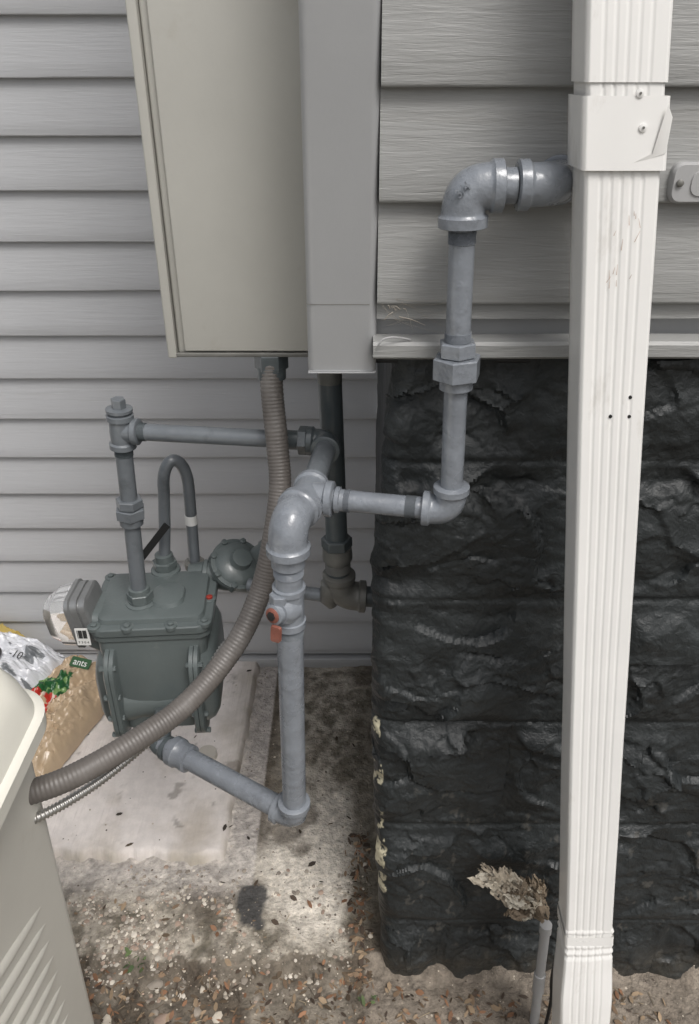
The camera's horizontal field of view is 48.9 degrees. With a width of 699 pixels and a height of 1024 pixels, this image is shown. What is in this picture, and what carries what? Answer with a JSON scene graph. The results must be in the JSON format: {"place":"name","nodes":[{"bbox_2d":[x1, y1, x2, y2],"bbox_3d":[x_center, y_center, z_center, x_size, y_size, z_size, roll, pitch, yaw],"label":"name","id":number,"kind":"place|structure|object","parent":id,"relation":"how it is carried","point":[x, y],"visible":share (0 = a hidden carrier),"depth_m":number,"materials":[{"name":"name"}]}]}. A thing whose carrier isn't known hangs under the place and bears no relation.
{"place":"outdoors","nodes":[
{"label":"outdoors","id":0,"kind":"place"},
{"bbox_2d":[0,0,376,653],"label":"recessed wall siding","id":1,"kind":"object","parent":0,"point":[83,341],"visible":0.44,"depth_m":1.81,"materials":[{"name":"grey plastic"}]},
{"bbox_2d":[55,666,698,1023],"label":"soil","id":2,"kind":"structure","parent":0,"point":[333,804],"depth_m":1.58,"materials":[{"name":"grey soil"}]},
{"bbox_2d":[0,668,93,1023],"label":"standby generator","id":3,"kind":"object","parent":2,"relation":"on","point":[41,978],"visible":1,"depth_m":0.92,"materials":[{"name":"beige metal"}]},
{"bbox_2d":[34,639,225,823],"bbox_3d":[-0.291,0.293,1.012,0.356,0.114,0.041,-25,38,-36],"label":"steel conduit","id":4,"kind":"object","parent":3,"relation":"attached to","point":[71,798],"visible":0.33,"depth_m":0.97,"materials":[{"name":"silver metal"}]},
{"bbox_2d":[29,351,290,804],"bbox_3d":[-0.233,0.076,0.961,0.097,0.478,0.502,23,37,35],"label":"flexible conduit","id":5,"kind":"object","parent":3,"relation":"attached to","point":[191,698],"visible":0.89,"depth_m":1.02,"materials":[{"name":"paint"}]},
{"bbox_2d":[42,661,259,865],"bbox_3d":[-0.868,0.609,1.962,1.265,0.035,0.710,0,30,0],"label":"concrete pad","id":6,"kind":"object","parent":2,"relation":"on","point":[190,817],"visible":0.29,"depth_m":1.80,"materials":[{"name":"grey concrete"}]},
{"bbox_2d":[0,631,64,689],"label":"soil bag","id":7,"kind":"object","parent":6,"relation":"on","point":[27,663],"visible":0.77,"depth_m":2.06,"materials":[{"name":"plastic"}]},
{"bbox_2d":[0,623,26,637],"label":"yellow bag","id":8,"kind":"object","parent":7,"relation":"on","point":[4,629],"visible":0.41,"depth_m":2.14,"materials":[{"name":"plastic"}]},
{"bbox_2d":[31,655,103,776],"bbox_3d":[-0.780,0.501,1.998,0.235,0.124,0.410,9,31,15],"label":"garden soil bag","id":9,"kind":"object","parent":6,"relation":"on","point":[66,690],"visible":0.59,"depth_m":1.97,"materials":[{"name":"plastic"}]},
{"bbox_2d":[93,976,247,1023],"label":"rubble","id":10,"kind":"object","parent":2,"relation":"on","point":[159,1019],"visible":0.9,"depth_m":1.45,"materials":[{"name":"beige stone"}]},
{"bbox_2d":[199,745,216,759],"bbox_3d":[-0.355,0.622,1.929,0.048,0.053,0.048,0,30,0],"label":"pvc stub","id":11,"kind":"object","parent":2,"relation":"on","point":[210,751],"visible":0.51,"depth_m":1.92,"materials":[{"name":"grey plastic"}]},
{"bbox_2d":[60,653,371,667],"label":"wall base trim","id":12,"kind":"structure","parent":2,"relation":"on","point":[326,660],"depth_m":2.24,"materials":[{"name":"plastic"}]},
{"bbox_2d":[65,862,372,1003],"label":"gravel","id":13,"kind":"structure","parent":2,"relation":"on","point":[154,948],"depth_m":1.55,"materials":[{"name":"grey gravel"}]},
{"bbox_2d":[116,670,354,885],"bbox_3d":[-0.263,0.624,1.919,0.552,0.030,0.658,0,30,0],"label":"debris","id":14,"kind":"object","parent":2,"relation":"on","point":[312,863],"visible":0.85,"depth_m":1.74,"materials":[{"name":"brown plant"}]},
{"bbox_2d":[122,947,375,1006],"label":"weeds","id":15,"kind":"object","parent":2,"relation":"on","point":[131,967],"visible":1,"depth_m":1.50,"materials":[{"name":"green plant"}]},
{"bbox_2d":[87,837,653,1023],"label":"twigs","id":16,"kind":"object","parent":2,"relation":"on","point":[289,978],"visible":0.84,"depth_m":1.47,"materials":[{"name":"brown wood"}]},
{"bbox_2d":[74,832,670,1023],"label":"leaf litter","id":17,"kind":"object","parent":2,"relation":"on","point":[360,977],"visible":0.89,"depth_m":1.48,"materials":[{"name":"brown plant"}]},
{"bbox_2d":[50,672,698,1023],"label":"grit","id":18,"kind":"object","parent":2,"relation":"on","point":[249,975],"visible":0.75,"depth_m":1.52,"materials":[{"name":"grey gravel"}]},
{"bbox_2d":[370,359,698,979],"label":"stone foundation","id":19,"kind":"object","parent":2,"relation":"on","point":[467,613],"visible":0.78,"depth_m":1.12,"materials":[{"name":"black stone"}]},
{"bbox_2d":[468,862,549,923],"bbox_3d":[0.271,0.647,1.294,0.144,0.123,0.065,0,30,0],"label":"frayed wrap","id":20,"kind":"object","parent":19,"relation":"attached to","point":[522,898],"visible":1,"depth_m":1.29,"materials":[{"name":"fabric"}]},
{"bbox_2d":[372,333,698,358],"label":"starter ledge","id":21,"kind":"object","parent":19,"relation":"on","point":[549,346],"visible":0.69,"depth_m":0.85,"materials":[{"name":"plastic"}]},
{"bbox_2d":[377,336,410,346],"bbox_3d":[0.049,-0.187,0.841,0.039,0.012,0.006,-7,31,-11],"label":"white wire","id":22,"kind":"object","parent":21,"relation":"on","point":[381,340],"visible":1,"depth_m":0.84,"materials":[{"name":"grey plastic"}]},
{"bbox_2d":[530,919,551,1023],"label":"drain pipe","id":23,"kind":"object","parent":2,"relation":"on","point":[545,931],"visible":0.98,"depth_m":1.36,"materials":[{"name":"grey plastic"}]},
{"bbox_2d":[544,960,553,1023],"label":"black cable","id":24,"kind":"object","parent":2,"relation":"on","point":[550,1003],"visible":0.56,"depth_m":1.38,"materials":[{"name":"rubber"}]},
{"bbox_2d":[376,359,692,362],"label":"bay soffit","id":25,"kind":"structure","parent":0,"point":[496,361],"depth_m":0.89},
{"label":"ground","id":26,"kind":"structure","parent":0,"visible":0},
{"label":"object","id":27,"kind":"object","parent":26,"relation":"on","visible":0},
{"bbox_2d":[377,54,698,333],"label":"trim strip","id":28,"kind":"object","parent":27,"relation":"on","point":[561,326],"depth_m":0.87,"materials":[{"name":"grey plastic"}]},
{"bbox_2d":[125,0,307,357],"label":"electrical cabinet","id":29,"kind":"object","parent":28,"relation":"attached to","point":[218,87],"visible":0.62,"depth_m":0.89,"materials":[{"name":"metal"}]},
{"bbox_2d":[105,154,571,826],"bbox_3d":[-0.064,0.000,1.056,0.590,0.911,0.374,0,30,0],"label":"gas pipe","id":30,"kind":"object","parent":28,"relation":"attached to","point":[473,194],"visible":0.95,"depth_m":0.93,"materials":[{"name":"metal"}]},
{"bbox_2d":[43,454,224,737],"bbox_3d":[-0.359,0.144,1.287,0.276,0.446,0.240,0,30,0],"label":"gas meter","id":31,"kind":"object","parent":30,"relation":"attached to","point":[156,642],"visible":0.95,"depth_m":1.25,"materials":[{"name":"metal"}]},
{"bbox_2d":[43,583,76,644],"bbox_3d":[-0.469,0.168,1.265,0.055,0.088,0.078,0,30,0],"label":"index window","id":32,"kind":"structure","parent":31,"relation":"in","point":[54,617],"depth_m":1.23,"materials":[{"name":"clear plastic"}]},
{"bbox_2d":[187,538,260,592],"bbox_3d":[-0.209,0.101,1.356,0.151,0.094,0.100,0,30,0],"label":"gas regulator","id":33,"kind":"object","parent":30,"relation":"attached to","point":[229,565],"visible":0.69,"depth_m":1.33,"materials":[{"name":"metal"}]},
{"bbox_2d":[298,0,381,370],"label":"corner post","id":34,"kind":"object","parent":28,"relation":"attached to","point":[340,44],"visible":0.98,"depth_m":0.78,"materials":[{"name":"plastic"}]},
{"bbox_2d":[307,304,369,304],"bbox_3d":[-0.012,-0.227,0.841,0.068,0.001,0.001,0,30,0],"label":"corner post joint","id":35,"kind":"object","parent":34,"relation":"attached to","point":[338,304],"visible":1,"depth_m":0.84,"materials":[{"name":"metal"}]},
{"bbox_2d":[308,371,375,372],"bbox_3d":[-0.009,-0.160,0.879,0.078,0.002,0.003,0,30,0],"label":"corner post lip","id":36,"kind":"object","parent":34,"relation":"attached to","point":[341,371],"visible":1,"depth_m":0.88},
{"bbox_2d":[382,299,446,332],"bbox_3d":[0.084,-0.214,0.839,0.098,0.041,0.009,0,30,0],"label":"cobweb","id":37,"kind":"object","parent":28,"relation":"attached to","point":[410,320],"visible":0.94,"depth_m":0.84},
{"bbox_2d":[377,0,698,318],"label":"bay wall siding","id":38,"kind":"object","parent":28,"relation":"attached to","point":[465,84],"visible":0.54,"depth_m":0.76,"materials":[{"name":"grey plastic"}]},
{"bbox_2d":[552,0,672,1023],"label":"downspout","id":39,"kind":"object","parent":28,"relation":"attached to","point":[620,117],"visible":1,"depth_m":0.79,"materials":[{"name":"metal"}]},
{"bbox_2d":[667,162,698,202],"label":"wall junction cover","id":40,"kind":"object","parent":28,"relation":"attached to","point":[683,184],"depth_m":0.77,"materials":[{"name":"grey plastic"}]}
]}

